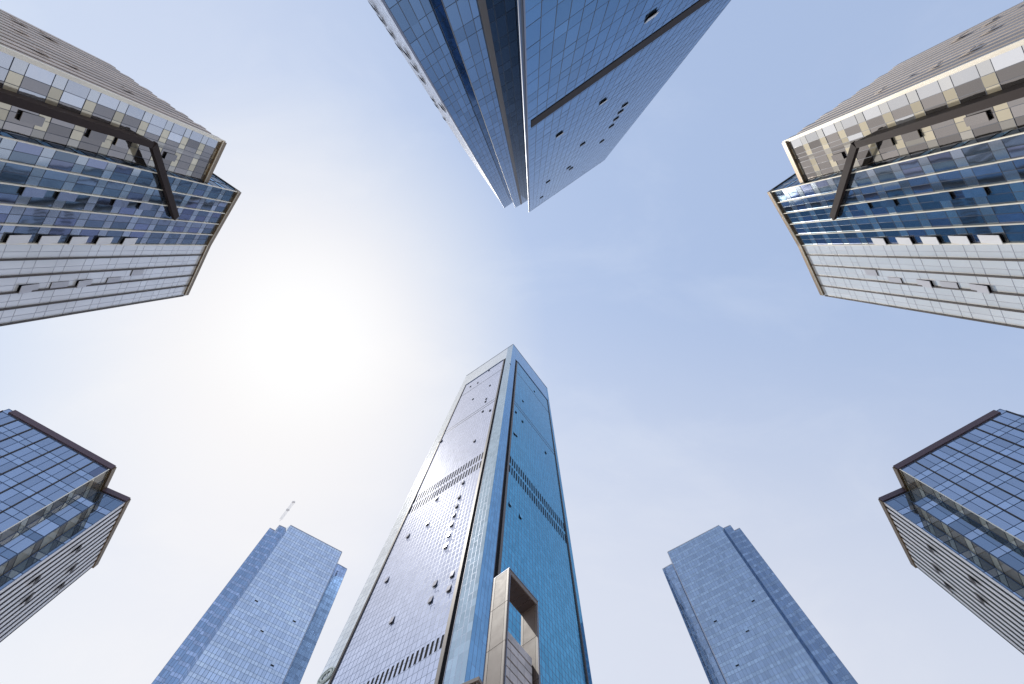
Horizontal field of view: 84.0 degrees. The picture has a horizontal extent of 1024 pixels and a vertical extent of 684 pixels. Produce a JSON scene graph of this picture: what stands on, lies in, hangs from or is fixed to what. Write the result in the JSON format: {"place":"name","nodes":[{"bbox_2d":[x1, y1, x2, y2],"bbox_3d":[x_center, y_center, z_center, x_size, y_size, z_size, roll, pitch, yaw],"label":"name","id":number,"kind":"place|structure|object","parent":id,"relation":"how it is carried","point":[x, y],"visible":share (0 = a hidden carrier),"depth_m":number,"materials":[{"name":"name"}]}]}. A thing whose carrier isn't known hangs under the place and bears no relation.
{"place":"outdoors","nodes":[
{"label":"outdoors","id":0,"kind":"place"},
{"bbox_2d":[0,0,1023,683],"label":"sky","id":1,"kind":"structure","parent":0,"point":[696,372],"materials":[{"name":"blue"}]},
{"label":"ground","id":2,"kind":"structure","parent":0,"visible":0},
{"bbox_2d":[0,409,130,641],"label":"office block","id":3,"kind":"structure","parent":2,"relation":"on","point":[63,506],"depth_m":80.19,"materials":[{"name":"blue glass"}]},
{"bbox_2d":[20,592,34,606],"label":"open window","id":4,"kind":"structure","parent":3,"relation":"in","point":[30,596],"depth_m":74.74,"materials":[{"name":"brown metal"}]},
{"bbox_2d":[29,573,42,587],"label":"open window","id":5,"kind":"structure","parent":3,"relation":"in","point":[40,575],"depth_m":74.19,"materials":[{"name":"brown metal"}]},
{"bbox_2d":[55,580,65,593],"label":"open window","id":6,"kind":"structure","parent":3,"relation":"in","point":[65,580],"depth_m":83.09,"materials":[{"name":"grey metal"}]},
{"bbox_2d":[66,563,77,575],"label":"open window","id":7,"kind":"structure","parent":3,"relation":"in","point":[73,567],"depth_m":83.84,"materials":[{"name":"grey metal"}]},
{"bbox_2d":[72,544,82,554],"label":"open window","id":8,"kind":"structure","parent":3,"relation":"in","point":[78,548],"depth_m":81.85,"materials":[{"name":"black glass"}]},
{"bbox_2d":[0,9,240,325],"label":"office block","id":9,"kind":"structure","parent":2,"relation":"on","point":[115,191],"depth_m":50.59,"materials":[{"name":"glass"}]},
{"bbox_2d":[3,234,31,243],"bbox_3d":[-38.519,-8.022,44.405,0.369,2.372,0.841,33,-82,-5],"label":"open window","id":10,"kind":"structure","parent":9,"relation":"in","point":[9,238],"depth_m":44.19,"materials":[{"name":"grey glass"}]},
{"bbox_2d":[17,283,39,293],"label":"open window","id":11,"kind":"structure","parent":9,"relation":"in","point":[25,288],"depth_m":47.99,"materials":[{"name":"grey glass"}]},
{"bbox_2d":[17,110,45,126],"bbox_3d":[-34.041,-15.800,40.362,0.305,2.217,0.749,29,-82,-4],"label":"open window","id":12,"kind":"structure","parent":9,"relation":"in","point":[25,117],"depth_m":40.21,"materials":[{"name":"grey glass"}]},
{"bbox_2d":[18,187,46,197],"bbox_3d":[-36.231,-11.347,43.136,0.327,2.321,0.839,33,-82,-5],"label":"open window","id":13,"kind":"structure","parent":9,"relation":"in","point":[26,191],"depth_m":42.92,"materials":[{"name":"blue glass"}]},
{"bbox_2d":[35,235,60,243],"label":"open window","id":14,"kind":"structure","parent":9,"relation":"in","point":[42,239],"depth_m":47.39,"materials":[{"name":"grey glass"}]},
{"bbox_2d":[49,281,69,288],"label":"open window","id":15,"kind":"structure","parent":9,"relation":"in","point":[65,283],"depth_m":51.65,"materials":[{"name":"grey glass"}]},
{"bbox_2d":[54,191,78,201],"bbox_3d":[-36.446,-11.924,46.629,0.327,2.321,0.839,33,-82,-5],"label":"open window","id":16,"kind":"structure","parent":9,"relation":"in","point":[63,196],"depth_m":46.40,"materials":[{"name":"blue glass"}]},
{"bbox_2d":[66,236,88,244],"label":"open window","id":17,"kind":"structure","parent":9,"relation":"in","point":[72,240],"depth_m":50.86,"materials":[{"name":"grey glass"}]},
{"bbox_2d":[75,279,92,287],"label":"open window","id":18,"kind":"structure","parent":9,"relation":"in","point":[80,283],"depth_m":54.76,"materials":[{"name":"grey glass"}]},
{"bbox_2d":[86,129,107,141],"bbox_3d":[-34.386,-17.072,47.208,0.305,2.217,0.749,29,-82,-4],"label":"open window","id":19,"kind":"structure","parent":9,"relation":"in","point":[94,135],"depth_m":47.01,"materials":[{"name":"grey glass"}]},
{"bbox_2d":[94,236,113,244],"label":"open window","id":20,"kind":"structure","parent":9,"relation":"in","point":[99,240],"depth_m":54.33,"materials":[{"name":"grey glass"}]},
{"bbox_2d":[106,277,121,282],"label":"open window","id":21,"kind":"structure","parent":9,"relation":"in","point":[114,279],"depth_m":59.42,"materials":[{"name":"grey glass"}]},
{"bbox_2d":[111,199,129,207],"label":"open window","id":22,"kind":"structure","parent":9,"relation":"in","point":[116,202],"depth_m":53.36,"materials":[{"name":"blue glass"}]},
{"bbox_2d":[113,138,131,148],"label":"open window","id":23,"kind":"structure","parent":9,"relation":"in","point":[118,142],"depth_m":50.44,"materials":[{"name":"grey glass"}]},
{"bbox_2d":[120,237,137,244],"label":"open window","id":24,"kind":"structure","parent":9,"relation":"in","point":[125,241],"depth_m":58.28,"materials":[{"name":"grey glass"}]},
{"bbox_2d":[130,269,144,275],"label":"open window","id":25,"kind":"structure","parent":9,"relation":"in","point":[134,272],"depth_m":63.04,"materials":[{"name":"grey glass"}]},
{"bbox_2d":[137,202,152,209],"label":"open window","id":26,"kind":"structure","parent":9,"relation":"in","point":[141,206],"depth_m":57.40,"materials":[{"name":"blue glass"}]},
{"bbox_2d":[163,152,176,161],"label":"open window","id":27,"kind":"structure","parent":9,"relation":"in","point":[168,156],"depth_m":58.22,"materials":[{"name":"grey glass"}]},
{"bbox_2d":[151,501,346,683],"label":"office tower","id":28,"kind":"structure","parent":2,"relation":"on","point":[262,620],"depth_m":180.38,"materials":[{"name":"blue glass"}]},
{"bbox_2d":[317,344,591,683],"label":"skyscraper","id":29,"kind":"structure","parent":2,"relation":"on","point":[483,507],"depth_m":121.60,"materials":[{"name":"blue glass"}]},
{"bbox_2d":[462,676,482,683],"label":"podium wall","id":30,"kind":"structure","parent":2,"relation":"on","point":[476,680],"depth_m":40.08,"materials":[{"name":"stone"}]},
{"bbox_2d":[483,567,540,683],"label":"stone portal","id":31,"kind":"object","parent":2,"relation":"on","point":[510,659],"visible":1,"depth_m":54.18,"materials":[{"name":"beige stone"}]},
{"bbox_2d":[368,0,730,211],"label":"office tower","id":32,"kind":"structure","parent":2,"relation":"on","point":[537,102],"depth_m":59.70,"materials":[{"name":"blue glass"}]},
{"bbox_2d":[645,10,659,22],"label":"open window","id":33,"kind":"structure","parent":32,"relation":"in","point":[655,13],"depth_m":53.06,"materials":[{"name":"glass"}]},
{"bbox_2d":[662,525,857,683],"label":"office tower","id":34,"kind":"structure","parent":2,"relation":"on","point":[745,618],"depth_m":181.95,"materials":[{"name":"blue glass"}]},
{"bbox_2d":[767,1,1023,328],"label":"office block","id":35,"kind":"structure","parent":2,"relation":"on","point":[902,187],"depth_m":50.02,"materials":[{"name":"glass"}]},
{"bbox_2d":[831,152,845,161],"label":"open window","id":36,"kind":"structure","parent":35,"relation":"in","point":[839,156],"depth_m":58.91,"materials":[{"name":"grey glass"}]},
{"bbox_2d":[855,203,871,209],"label":"open window","id":37,"kind":"structure","parent":35,"relation":"in","point":[863,206],"depth_m":58.13,"materials":[{"name":"blue glass"}]},
{"bbox_2d":[864,269,878,275],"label":"open window","id":38,"kind":"structure","parent":35,"relation":"in","point":[868,272],"depth_m":63.88,"materials":[{"name":"white glass"}]},
{"bbox_2d":[871,237,888,244],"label":"open window","id":39,"kind":"structure","parent":35,"relation":"in","point":[881,240],"depth_m":59.00,"materials":[{"name":"grey glass"}]},
{"bbox_2d":[876,138,894,148],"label":"open window","id":40,"kind":"structure","parent":35,"relation":"in","point":[886,143],"depth_m":51.06,"materials":[{"name":"grey glass"}]},
{"bbox_2d":[879,199,897,207],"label":"open window","id":41,"kind":"structure","parent":35,"relation":"in","point":[891,202],"depth_m":54.03,"materials":[{"name":"blue glass"}]},
{"bbox_2d":[887,277,902,282],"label":"open window","id":42,"kind":"structure","parent":35,"relation":"in","point":[891,279],"depth_m":60.27,"materials":[{"name":"white glass"}]},
{"bbox_2d":[895,236,914,244],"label":"open window","id":43,"kind":"structure","parent":35,"relation":"in","point":[901,240],"depth_m":55.08,"materials":[{"name":"grey glass"}]},
{"bbox_2d":[901,129,921,141],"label":"open window","id":44,"kind":"structure","parent":35,"relation":"in","point":[916,134],"depth_m":47.60,"materials":[{"name":"grey glass"}]},
{"bbox_2d":[916,279,933,287],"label":"open window","id":45,"kind":"structure","parent":35,"relation":"in","point":[925,283],"depth_m":55.48,"materials":[{"name":"white glass"}]},
{"bbox_2d":[920,236,941,244],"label":"open window","id":46,"kind":"structure","parent":35,"relation":"in","point":[930,239],"depth_m":51.54,"materials":[{"name":"grey glass"}]},
{"bbox_2d":[930,191,954,201],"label":"open window","id":47,"kind":"structure","parent":35,"relation":"in","point":[943,196],"depth_m":46.96,"materials":[{"name":"blue glass"}]},
{"bbox_2d":[939,281,959,288],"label":"open window","id":48,"kind":"structure","parent":35,"relation":"in","point":[943,283],"depth_m":52.36,"materials":[{"name":"white glass"}]},
{"bbox_2d":[948,235,972,243],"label":"open window","id":49,"kind":"structure","parent":35,"relation":"in","point":[960,239],"depth_m":48.02,"materials":[{"name":"grey glass"}]},
{"bbox_2d":[962,187,989,197],"bbox_3d":[35.502,-11.486,43.666,0.282,2.312,0.822,-33,-82,5],"label":"open window","id":50,"kind":"structure","parent":35,"relation":"in","point":[980,191],"depth_m":43.45,"materials":[{"name":"blue glass"}]},
{"bbox_2d":[963,111,991,126],"bbox_3d":[33.345,-15.991,40.843,0.261,2.210,0.724,-28,-82,4],"label":"open window","id":51,"kind":"structure","parent":35,"relation":"in","point":[982,117],"depth_m":40.66,"materials":[{"name":"grey glass"}]},
{"bbox_2d":[969,284,991,293],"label":"open window","id":52,"kind":"structure","parent":35,"relation":"in","point":[981,288],"depth_m":48.63,"materials":[{"name":"white glass"}]},
{"bbox_2d":[977,234,1005,243],"bbox_3d":[37.811,-8.127,44.985,0.324,2.362,0.822,-33,-82,5],"label":"open window","id":53,"kind":"structure","parent":35,"relation":"in","point":[984,238],"depth_m":44.75,"materials":[{"name":"grey glass"}]},
{"bbox_2d":[878,409,1023,654],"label":"office block","id":54,"kind":"structure","parent":2,"relation":"on","point":[953,507],"depth_m":80.41,"materials":[{"name":"blue glass"}]},
{"bbox_2d":[926,544,936,554],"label":"open window","id":55,"kind":"structure","parent":54,"relation":"in","point":[928,546],"depth_m":83.35,"materials":[{"name":"black glass"}]},
{"bbox_2d":[943,581,953,593],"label":"open window","id":56,"kind":"structure","parent":54,"relation":"in","point":[945,583],"depth_m":84.77,"materials":[{"name":"grey metal"}]},
{"bbox_2d":[966,573,979,587],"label":"open window","id":57,"kind":"structure","parent":54,"relation":"in","point":[968,575],"depth_m":75.54,"materials":[{"name":"brown metal"}]},
{"bbox_2d":[974,592,988,606],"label":"open window","id":58,"kind":"structure","parent":54,"relation":"in","point":[977,596],"depth_m":76.19,"materials":[{"name":"brown metal"}]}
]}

